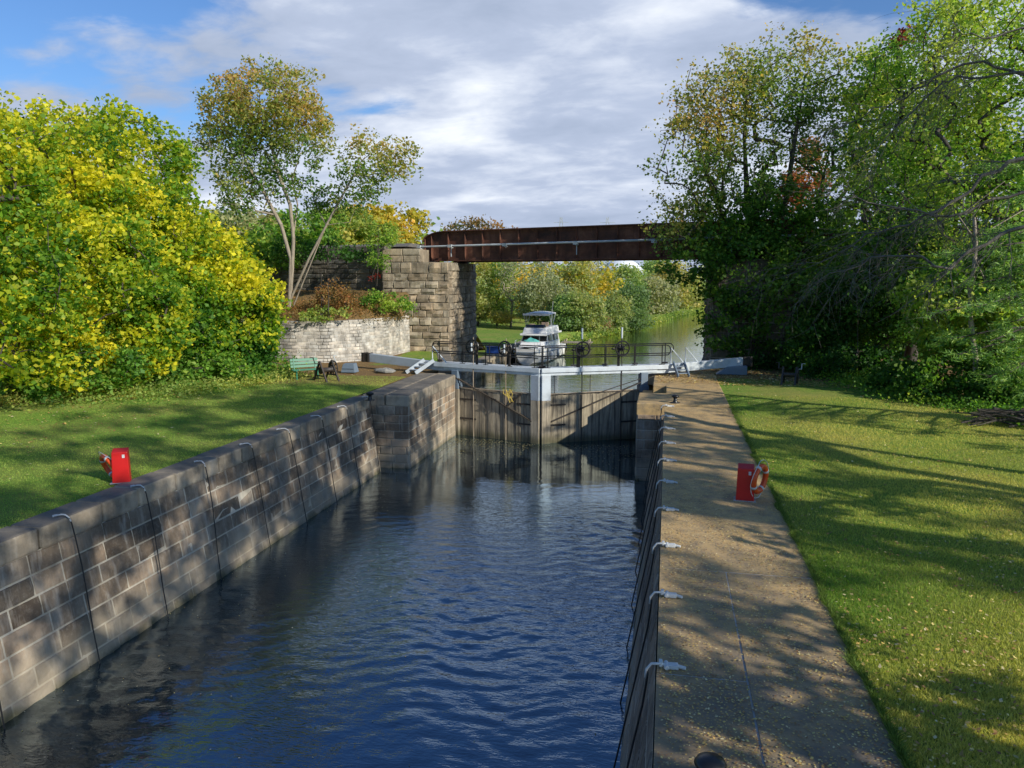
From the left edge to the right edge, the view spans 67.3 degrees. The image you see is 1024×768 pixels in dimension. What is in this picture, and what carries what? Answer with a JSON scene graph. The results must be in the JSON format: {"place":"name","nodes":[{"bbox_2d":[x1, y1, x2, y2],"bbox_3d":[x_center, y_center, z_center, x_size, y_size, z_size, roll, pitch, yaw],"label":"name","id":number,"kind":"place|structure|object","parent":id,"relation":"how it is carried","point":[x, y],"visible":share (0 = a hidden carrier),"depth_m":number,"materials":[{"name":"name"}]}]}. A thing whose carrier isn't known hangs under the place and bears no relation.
{"place":"outdoors","nodes":[
{"label":"outdoors","id":0,"kind":"place"},
{"bbox_2d":[14,248,484,349],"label":"embankment","id":1,"kind":"structure","parent":0,"point":[307,293],"depth_m":44.64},
{"bbox_2d":[6,243,423,254],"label":"track bed","id":2,"kind":"object","parent":1,"relation":"on","point":[408,245],"visible":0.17,"depth_m":47.43,"materials":[{"name":"brown gravel"}]},
{"bbox_2d":[75,246,388,290],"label":"wing wall","id":3,"kind":"structure","parent":1,"relation":"on","point":[355,273],"depth_m":47.99,"materials":[{"name":"stone"}]},
{"bbox_2d":[198,203,302,245],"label":"background tree","id":4,"kind":"object","parent":1,"relation":"on","point":[226,218],"visible":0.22,"depth_m":55.13,"materials":[{"name":"green plant"}]},
{"bbox_2d":[240,207,348,273],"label":"background tree","id":5,"kind":"object","parent":1,"relation":"on","point":[264,241],"visible":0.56,"depth_m":49.46,"materials":[{"name":"green plant"}]},
{"bbox_2d":[184,54,423,311],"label":"pale trunk tree","id":6,"kind":"object","parent":1,"relation":"on","point":[240,94],"visible":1,"depth_m":40.73,"materials":[{"name":"green plant"}]},
{"bbox_2d":[262,232,368,264],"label":"shrub","id":7,"kind":"object","parent":1,"relation":"on","point":[277,249],"visible":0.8,"depth_m":44.79,"materials":[{"name":"green plant"}]},
{"bbox_2d":[297,287,351,322],"bbox_3d":[-9.535,-4.292,39.147,2.655,2.753,2.306,-1,8,-6],"label":"shrub","id":8,"kind":"object","parent":1,"relation":"on","point":[310,314],"visible":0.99,"depth_m":39.00,"materials":[{"name":"green plant"}]},
{"bbox_2d":[235,287,426,323],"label":"undergrowth","id":9,"kind":"object","parent":1,"relation":"on","point":[304,308],"visible":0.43,"depth_m":41.91,"materials":[{"name":"green plant"}]},
{"bbox_2d":[309,278,361,313],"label":"shrub","id":10,"kind":"object","parent":1,"relation":"on","point":[322,294],"visible":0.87,"depth_m":40.91,"materials":[{"name":"brown plant"}]},
{"bbox_2d":[300,204,407,244],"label":"background tree","id":11,"kind":"object","parent":1,"relation":"on","point":[360,234],"visible":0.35,"depth_m":58.42,"materials":[{"name":"green plant"}]},
{"bbox_2d":[364,218,400,272],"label":"shrub","id":12,"kind":"object","parent":1,"relation":"on","point":[389,237],"visible":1,"depth_m":43.96,"materials":[{"name":"green plant"}]},
{"bbox_2d":[359,286,417,315],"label":"shrub","id":13,"kind":"object","parent":1,"relation":"on","point":[402,303],"visible":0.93,"depth_m":42.39,"materials":[{"name":"green plant"}]},
{"bbox_2d":[349,199,432,243],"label":"background tree","id":14,"kind":"object","parent":1,"relation":"on","point":[413,217],"visible":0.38,"depth_m":63.55,"materials":[{"name":"yellow plant"}]},
{"bbox_2d":[0,435,661,767],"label":"lock water","id":15,"kind":"structure","parent":0,"point":[361,682],"depth_m":14.90,"materials":[{"name":"blue liquid"}]},
{"bbox_2d":[0,395,380,725],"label":"chamber wall","id":16,"kind":"structure","parent":15,"relation":"in","point":[47,644],"depth_m":15.98,"materials":[{"name":"stone"}]},
{"bbox_2d":[52,514,100,663],"bbox_3d":[-7.865,4.013,14.043,0.806,3.381,0.102,1,8,6],"label":"mooring cable","id":17,"kind":"object","parent":16,"relation":"hanging from","point":[67,516],"visible":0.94,"depth_m":13.99,"materials":[{"name":"black metal"}]},
{"bbox_2d":[130,484,168,615],"bbox_3d":[-7.474,3.742,16.020,0.746,3.381,0.101,1,8,6],"label":"mooring cable","id":18,"kind":"object","parent":16,"relation":"hanging from","point":[155,542],"visible":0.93,"depth_m":15.96,"materials":[{"name":"black metal"}]},
{"bbox_2d":[194,460,221,579],"bbox_3d":[-7.063,3.464,18.048,0.756,3.381,0.102,3,9,24],"label":"mooring cable","id":19,"kind":"object","parent":16,"relation":"hanging from","point":[213,515],"visible":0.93,"depth_m":17.97,"materials":[{"name":"black metal"}]},
{"bbox_2d":[363,373,455,468],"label":"gate pier","id":20,"kind":"structure","parent":15,"relation":"in","point":[414,416],"depth_m":29.30,"materials":[{"name":"stone"}]},
{"bbox_2d":[361,337,545,443],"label":"lock gate","id":21,"kind":"structure","parent":20,"relation":"attached to","point":[489,413],"depth_m":33.89,"materials":[{"name":"wood"}]},
{"bbox_2d":[620,418,663,767],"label":"chamber wall","id":22,"kind":"structure","parent":15,"relation":"in","point":[642,752],"depth_m":11.52,"materials":[{"name":"stone"}]},
{"bbox_2d":[635,371,728,480],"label":"gate pier","id":23,"kind":"structure","parent":15,"relation":"in","point":[650,403],"depth_m":26.92,"materials":[{"name":"stone"}]},
{"bbox_2d":[538,327,752,443],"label":"lock gate","id":24,"kind":"structure","parent":23,"relation":"attached to","point":[609,414],"depth_m":33.42,"materials":[{"name":"wood"}]},
{"bbox_2d":[0,288,704,528],"bbox_3d":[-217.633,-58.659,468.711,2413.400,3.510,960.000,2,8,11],"label":"lawn","id":25,"kind":"structure","parent":0,"point":[489,332],"depth_m":22.73,"materials":[{"name":"green plant"}]},
{"bbox_2d":[0,89,92,390],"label":"maple tree","id":26,"kind":"object","parent":25,"relation":"on","point":[14,128],"visible":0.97,"depth_m":23.95,"materials":[{"name":"green plant"}]},
{"bbox_2d":[0,320,157,404],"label":"shrub","id":27,"kind":"object","parent":25,"relation":"on","point":[98,379],"visible":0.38,"depth_m":26.46,"materials":[{"name":"green plant"}]},
{"bbox_2d":[0,93,195,395],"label":"maple tree","id":28,"kind":"object","parent":25,"relation":"on","point":[100,230],"visible":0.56,"depth_m":26.86,"materials":[{"name":"yellow plant"}]},
{"bbox_2d":[110,447,131,483],"bbox_3d":[-8.242,1.716,16.219,0.420,0.717,0.300,-2,8,-16],"label":"red post","id":29,"kind":"object","parent":25,"relation":"on","point":[121,466],"visible":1,"depth_m":16.13,"materials":[{"name":"metal"}]},
{"bbox_2d":[98,452,111,476],"bbox_3d":[-8.562,1.755,16.364,0.752,0.752,0.119,7,33,40],"label":"life ring","id":30,"kind":"object","parent":29,"relation":"attached to","point":[104,459],"visible":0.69,"depth_m":16.40,"materials":[{"name":"orange plastic"}]},
{"bbox_2d":[45,93,229,383],"bbox_3d":[-15.371,-5.893,31.447,10.174,11.280,7.138,7,11,43],"label":"maple tree","id":31,"kind":"object","parent":25,"relation":"on","point":[167,206],"visible":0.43,"depth_m":30.30,"materials":[{"name":"yellow plant"}]},
{"bbox_2d":[1,104,276,345],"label":"background tree","id":32,"kind":"object","parent":25,"relation":"on","point":[149,216],"visible":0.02,"depth_m":41.00,"materials":[{"name":"green plant"}]},
{"bbox_2d":[0,350,328,411],"bbox_3d":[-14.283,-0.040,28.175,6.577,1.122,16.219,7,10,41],"label":"undergrowth","id":33,"kind":"object","parent":25,"relation":"on","point":[225,383],"visible":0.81,"depth_m":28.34,"materials":[{"name":"green plant"}]},
{"bbox_2d":[0,370,372,484],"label":"fallen leaves","id":34,"kind":"object","parent":25,"relation":"on","point":[121,416],"visible":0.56,"depth_m":23.76,"materials":[{"name":"brown plant"}]},
{"bbox_2d":[122,199,292,378],"bbox_3d":[-13.410,-4.203,33.371,7.540,7.734,7.622,2,8,11],"label":"maple tree","id":35,"kind":"object","parent":25,"relation":"on","point":[236,275],"visible":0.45,"depth_m":32.77,"materials":[{"name":"yellow plant"}]},
{"bbox_2d":[151,342,296,382],"bbox_3d":[-12.392,-1.471,32.765,5.299,2.755,5.448,2,8,11],"label":"shrub","id":36,"kind":"object","parent":25,"relation":"on","point":[235,367],"visible":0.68,"depth_m":31.22,"materials":[{"name":"green plant"}]},
{"bbox_2d":[197,266,287,371],"bbox_3d":[-12.428,-3.047,35.425,4.047,5.075,5.781,-2,8,-12],"label":"maple tree","id":37,"kind":"object","parent":25,"relation":"on","point":[265,355],"visible":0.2,"depth_m":33.94,"materials":[{"name":"green plant"}]},
{"bbox_2d":[290,357,318,379],"bbox_3d":[-8.832,-0.668,32.923,1.181,0.883,0.556,-5,9,-30],"label":"park bench","id":38,"kind":"object","parent":25,"relation":"on","point":[308,361],"visible":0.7,"depth_m":32.97,"materials":[{"name":"green paint"}]},
{"bbox_2d":[236,315,409,362],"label":"retaining wall","id":39,"kind":"structure","parent":25,"relation":"on","point":[343,341],"depth_m":39.77,"materials":[{"name":"stone"}]},
{"bbox_2d":[309,355,339,382],"bbox_3d":[-7.788,-0.622,32.197,0.968,1.077,1.364,6,10,39],"label":"hand winch","id":40,"kind":"object","parent":25,"relation":"on","point":[331,368],"visible":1,"depth_m":32.21,"materials":[{"name":"metal"}]},
{"bbox_2d":[341,363,358,372],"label":"stone block","id":41,"kind":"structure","parent":25,"relation":"on","point":[349,367],"depth_m":35.14,"materials":[{"name":"stone"}]},
{"bbox_2d":[382,249,477,386],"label":"bridge abutment","id":42,"kind":"object","parent":25,"relation":"on","point":[442,295],"visible":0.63,"depth_m":45.54,"materials":[{"name":"stone"}]},
{"bbox_2d":[469,262,499,325],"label":"poplar tree","id":43,"kind":"object","parent":25,"relation":"on","point":[483,303],"visible":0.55,"depth_m":102.38,"materials":[{"name":"green plant"}]},
{"bbox_2d":[286,209,705,316],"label":"woodland","id":44,"kind":"object","parent":25,"relation":"on","point":[605,280],"visible":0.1,"depth_m":120.23,"materials":[{"name":"green plant"}]},
{"bbox_2d":[476,262,521,325],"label":"poplar tree","id":45,"kind":"object","parent":25,"relation":"on","point":[498,306],"visible":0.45,"depth_m":103.53,"materials":[{"name":"green plant"}]},
{"bbox_2d":[487,308,514,326],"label":"bush","id":46,"kind":"object","parent":25,"relation":"on","point":[499,315],"visible":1,"depth_m":99.32,"materials":[{"name":"green plant"}]},
{"bbox_2d":[494,262,530,327],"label":"bare tree","id":47,"kind":"object","parent":25,"relation":"on","point":[514,287],"visible":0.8,"depth_m":100.92,"materials":[{"name":"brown plant"}]},
{"bbox_2d":[509,269,573,324],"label":"willow tree","id":48,"kind":"object","parent":25,"relation":"on","point":[533,292],"visible":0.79,"depth_m":95.92,"materials":[{"name":"green plant"}]},
{"bbox_2d":[522,262,566,323],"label":"bare tree","id":49,"kind":"object","parent":25,"relation":"on","point":[541,264],"visible":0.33,"depth_m":108.31,"materials":[{"name":"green plant"}]},
{"bbox_2d":[542,292,589,331],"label":"bush","id":50,"kind":"object","parent":25,"relation":"on","point":[561,306],"visible":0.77,"depth_m":92.52,"materials":[{"name":"green plant"}]},
{"bbox_2d":[554,261,605,297],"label":"poplar tree","id":51,"kind":"object","parent":25,"relation":"on","point":[586,273],"visible":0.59,"depth_m":117.28,"materials":[{"name":"green plant"}]},
{"bbox_2d":[561,287,613,332],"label":"willow tree","id":52,"kind":"object","parent":25,"relation":"on","point":[593,306],"visible":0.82,"depth_m":92.65,"materials":[{"name":"green plant"}]},
{"bbox_2d":[603,289,634,331],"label":"bush","id":53,"kind":"object","parent":25,"relation":"on","point":[614,303],"visible":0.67,"depth_m":99.58,"materials":[{"name":"green plant"}]},
{"bbox_2d":[608,262,649,297],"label":"poplar tree","id":54,"kind":"object","parent":25,"relation":"on","point":[627,273],"visible":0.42,"depth_m":125.36,"materials":[{"name":"green plant"}]},
{"bbox_2d":[559,306,704,343],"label":"undergrowth","id":55,"kind":"object","parent":25,"relation":"on","point":[610,331],"visible":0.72,"depth_m":98.34,"materials":[{"name":"green plant"}]},
{"bbox_2d":[615,281,656,330],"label":"willow tree","id":56,"kind":"object","parent":25,"relation":"on","point":[641,298],"visible":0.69,"depth_m":105.79,"materials":[{"name":"green plant"}]},
{"bbox_2d":[640,260,664,274],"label":"poplar tree","id":57,"kind":"object","parent":25,"relation":"on","point":[649,264],"visible":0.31,"depth_m":230.09,"materials":[{"name":"green plant"}]},
{"bbox_2d":[642,273,683,314],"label":"willow tree","id":58,"kind":"object","parent":25,"relation":"on","point":[665,298],"visible":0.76,"depth_m":142.05,"materials":[{"name":"green plant"}]},
{"bbox_2d":[648,260,693,305],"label":"poplar tree","id":59,"kind":"object","parent":25,"relation":"on","point":[683,288],"visible":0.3,"depth_m":161.87,"materials":[{"name":"green plant"}]},
{"bbox_2d":[679,272,705,308],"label":"willow tree","id":60,"kind":"object","parent":25,"relation":"on","point":[689,299],"visible":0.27,"depth_m":165.54,"materials":[{"name":"green plant"}]},
{"bbox_2d":[440,214,517,230],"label":"background tree","id":61,"kind":"object","parent":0,"point":[467,224],"visible":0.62,"depth_m":92.20,"materials":[{"name":"grey plant"}]},
{"bbox_2d":[0,0,1023,277],"label":"sky","id":62,"kind":"structure","parent":0,"point":[522,113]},
{"bbox_2d":[361,312,704,440],"bbox_3d":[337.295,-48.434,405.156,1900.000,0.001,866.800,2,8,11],"label":"river water","id":63,"kind":"structure","parent":0,"point":[678,334],"depth_m":68.04,"materials":[{"name":"green liquid"}]},
{"bbox_2d":[476,341,520,378],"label":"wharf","id":64,"kind":"structure","parent":63,"relation":"in","point":[497,360],"depth_m":60.23,"materials":[{"name":"grey concrete"}]},
{"bbox_2d":[513,305,566,364],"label":"cabin cruiser","id":65,"kind":"object","parent":63,"relation":"on","point":[545,333],"visible":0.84,"depth_m":65.64,"materials":[{"name":"plastic"}]},
{"bbox_2d":[600,261,642,281],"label":"storage dome","id":66,"kind":"structure","parent":0,"point":[627,262],"depth_m":223.67,"materials":[{"name":"metal"}]},
{"bbox_2d":[653,406,903,767],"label":"walkway","id":67,"kind":"structure","parent":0,"point":[662,744],"depth_m":9.26,"materials":[{"name":"beige concrete"}]},
{"bbox_2d":[613,589,682,767],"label":"mooring cable","id":68,"kind":"object","parent":67,"relation":"attached to","point":[667,594],"visible":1,"depth_m":10.63,"materials":[{"name":"galvanized steel"},{"name":"metal"}]},
{"bbox_2d":[620,540,680,702],"bbox_3d":[2.183,4.239,12.612,1.042,3.482,0.141,2,8,12],"label":"mooring cable","id":69,"kind":"object","parent":67,"relation":"attached to","point":[671,545],"visible":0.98,"depth_m":12.55,"materials":[{"name":"galvanized steel"},{"name":"metal"}]},
{"bbox_2d":[626,505,678,647],"bbox_3d":[2.573,3.976,14.533,1.042,3.482,0.141,2,8,11],"label":"mooring cable","id":70,"kind":"object","parent":67,"relation":"attached to","point":[667,508],"visible":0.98,"depth_m":14.48,"materials":[{"name":"galvanized steel"},{"name":"metal"}]},
{"bbox_2d":[631,478,677,604],"bbox_3d":[2.968,3.711,16.469,1.042,3.482,0.141,2,8,15],"label":"mooring cable","id":71,"kind":"object","parent":67,"relation":"attached to","point":[670,481],"visible":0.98,"depth_m":16.42,"materials":[{"name":"galvanized steel"},{"name":"metal"}]},
{"bbox_2d":[626,659,685,767],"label":"mooring cable","id":72,"kind":"object","parent":67,"relation":"attached to","point":[666,664],"visible":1,"depth_m":8.52,"materials":[{"name":"galvanized steel"},{"name":"metal"}]},
{"bbox_2d":[635,457,676,570],"bbox_3d":[3.357,3.448,18.383,1.042,3.482,0.141,2,8,13],"label":"mooring cable","id":73,"kind":"object","parent":67,"relation":"attached to","point":[670,460],"visible":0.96,"depth_m":18.33,"materials":[{"name":"galvanized steel"},{"name":"metal"}]},
{"bbox_2d":[694,752,726,767],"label":"bollard","id":74,"kind":"object","parent":67,"relation":"on","point":[708,760],"visible":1,"depth_m":6.41,"materials":[{"name":"black metal"}]},
{"bbox_2d":[733,463,755,502],"bbox_3d":[4.522,1.903,14.897,0.420,0.697,0.300,2,8,17],"label":"red post","id":75,"kind":"object","parent":67,"relation":"on","point":[744,477],"visible":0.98,"depth_m":14.81,"materials":[{"name":"metal"}]},
{"bbox_2d":[750,460,768,497],"bbox_3d":[4.788,1.834,14.867,0.119,0.752,0.752,15,16,41],"label":"life ring","id":76,"kind":"object","parent":75,"relation":"attached to","point":[763,468],"visible":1,"depth_m":14.78,"materials":[{"name":"orange plastic"}]},
{"bbox_2d":[657,372,901,767],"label":"fallen leaves","id":77,"kind":"object","parent":67,"relation":"on","point":[766,749],"visible":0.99,"depth_m":8.80,"materials":[{"name":"brown plant"}]},
{"bbox_2d":[730,405,919,767],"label":"grass fringe","id":78,"kind":"object","parent":67,"relation":"on","point":[878,704],"depth_m":9.11,"materials":[{"name":"green plant"}]},
{"bbox_2d":[694,351,1023,767],"bbox_3d":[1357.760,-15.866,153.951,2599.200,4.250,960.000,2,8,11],"label":"lawn","id":79,"kind":"structure","parent":0,"point":[826,391],"depth_m":15.46,"materials":[{"name":"green plant"}]},
{"bbox_2d":[716,365,746,374],"bbox_3d":[9.918,-0.639,34.804,1.342,0.379,0.500,2,8,11],"label":"concrete wedge","id":80,"kind":"object","parent":79,"relation":"on","point":[736,370],"visible":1,"depth_m":34.55,"materials":[{"name":"stone"}]},
{"bbox_2d":[703,259,806,365],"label":"bridge pier","id":81,"kind":"structure","parent":79,"relation":"on","point":[719,354],"depth_m":37.82,"materials":[{"name":"stone"}]},
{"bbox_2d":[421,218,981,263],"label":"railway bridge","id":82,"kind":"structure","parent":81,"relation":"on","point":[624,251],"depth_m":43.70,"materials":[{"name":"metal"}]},
{"bbox_2d":[394,234,803,256],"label":"service pipe","id":83,"kind":"object","parent":82,"relation":"attached to","point":[576,243],"visible":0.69,"depth_m":43.15,"materials":[{"name":"metal"}]},
{"bbox_2d":[637,20,875,261],"bbox_3d":[11.787,-9.180,38.195,11.072,16.833,8.343,2,8,11],"label":"multi stem tree","id":84,"kind":"object","parent":79,"relation":"on","point":[743,83],"visible":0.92,"depth_m":36.83,"materials":[{"name":"green plant"}]},
{"bbox_2d":[655,170,860,360],"bbox_3d":[12.195,-5.553,37.829,10.177,9.670,7.110,2,8,11],"label":"maple tree","id":85,"kind":"object","parent":79,"relation":"on","point":[745,245],"visible":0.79,"depth_m":36.44,"materials":[{"name":"green plant"}]},
{"bbox_2d":[656,369,880,388],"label":"fallen leaves","id":86,"kind":"object","parent":79,"relation":"on","point":[771,379],"visible":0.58,"depth_m":32.87,"materials":[{"name":"brown plant"}]},
{"bbox_2d":[725,330,850,371],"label":"undergrowth","id":87,"kind":"object","parent":79,"relation":"on","point":[765,361],"visible":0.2,"depth_m":36.83,"materials":[{"name":"green plant"}]},
{"bbox_2d":[776,362,804,385],"bbox_3d":[11.324,-0.403,31.378,1.141,0.906,0.817,4,9,26],"label":"hand winch","id":88,"kind":"object","parent":79,"relation":"on","point":[787,374],"visible":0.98,"depth_m":31.29,"materials":[{"name":"metal"}]},
{"bbox_2d":[776,135,832,288],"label":"background tree","id":89,"kind":"object","parent":79,"relation":"on","point":[805,181],"visible":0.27,"depth_m":44.20,"materials":[{"name":"green plant"}]},
{"bbox_2d":[776,334,905,378],"bbox_3d":[14.354,-1.512,33.787,5.668,2.755,3.515,6,10,37],"label":"shrub","id":90,"kind":"object","parent":79,"relation":"on","point":[840,357],"visible":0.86,"depth_m":33.33,"materials":[{"name":"green plant"}]},
{"bbox_2d":[826,36,915,341],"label":"background tree","id":91,"kind":"object","parent":79,"relation":"on","point":[872,94],"visible":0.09,"depth_m":47.71,"materials":[{"name":"green plant"}]},
{"bbox_2d":[720,375,1023,767],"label":"fallen leaves","id":92,"kind":"object","parent":79,"relation":"on","point":[960,713],"visible":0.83,"depth_m":9.16,"materials":[{"name":"plant"}]},
{"bbox_2d":[734,0,1023,341],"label":"dead tree","id":93,"kind":"object","parent":79,"relation":"on","point":[931,214],"visible":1,"depth_m":16.57,"materials":[{"name":"grey plant"}]},
{"bbox_2d":[783,203,981,370],"bbox_3d":[16.645,-4.077,34.423,8.345,7.722,5.913,2,8,11],"label":"background tree","id":94,"kind":"object","parent":79,"relation":"on","point":[854,324],"visible":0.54,"depth_m":33.74,"materials":[{"name":"green plant"}]},
{"bbox_2d":[777,364,1023,426],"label":"undergrowth","id":95,"kind":"object","parent":79,"relation":"on","point":[858,380],"visible":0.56,"depth_m":26.77,"materials":[{"name":"green plant"}]},
{"bbox_2d":[884,24,930,262],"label":"red leaf tree","id":96,"kind":"object","parent":79,"relation":"on","point":[904,37],"visible":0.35,"depth_m":40.75,"materials":[{"name":"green plant"}]},
{"bbox_2d":[814,0,1015,362],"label":"background tree","id":97,"kind":"object","parent":79,"relation":"on","point":[877,82],"visible":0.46,"depth_m":35.03,"materials":[{"name":"green plant"}]},
{"bbox_2d":[815,101,1023,359],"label":"background tree","id":98,"kind":"object","parent":79,"relation":"on","point":[989,218],"visible":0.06,"depth_m":42.49,"materials":[{"name":"green plant"}]},
{"bbox_2d":[864,0,1023,345],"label":"background tree","id":99,"kind":"object","parent":79,"relation":"on","point":[996,153],"visible":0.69,"depth_m":29.23,"materials":[{"name":"green plant"}]},
{"bbox_2d":[866,343,1023,407],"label":"shrub","id":100,"kind":"object","parent":79,"relation":"on","point":[928,373],"visible":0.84,"depth_m":26.89,"materials":[{"name":"green plant"}]},
{"bbox_2d":[886,207,1023,376],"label":"background tree","id":101,"kind":"object","parent":79,"relation":"on","point":[924,332],"visible":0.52,"depth_m":27.26,"materials":[{"name":"green plant"}]},
{"bbox_2d":[916,161,1023,402],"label":"pine tree","id":102,"kind":"object","parent":79,"relation":"on","point":[1016,366],"visible":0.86,"depth_m":20.77,"materials":[{"name":"green plant"}]},
{"bbox_2d":[951,407,1023,427],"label":"brush pile","id":103,"kind":"object","parent":79,"relation":"on","point":[995,413],"visible":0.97,"depth_m":22.46,"materials":[{"name":"brown plant"}]},
{"bbox_2d":[958,181,1023,398],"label":"tree trunk","id":104,"kind":"object","parent":79,"relation":"on","point":[971,322],"visible":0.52,"depth_m":26.48,"materials":[{"name":"grey plant"}]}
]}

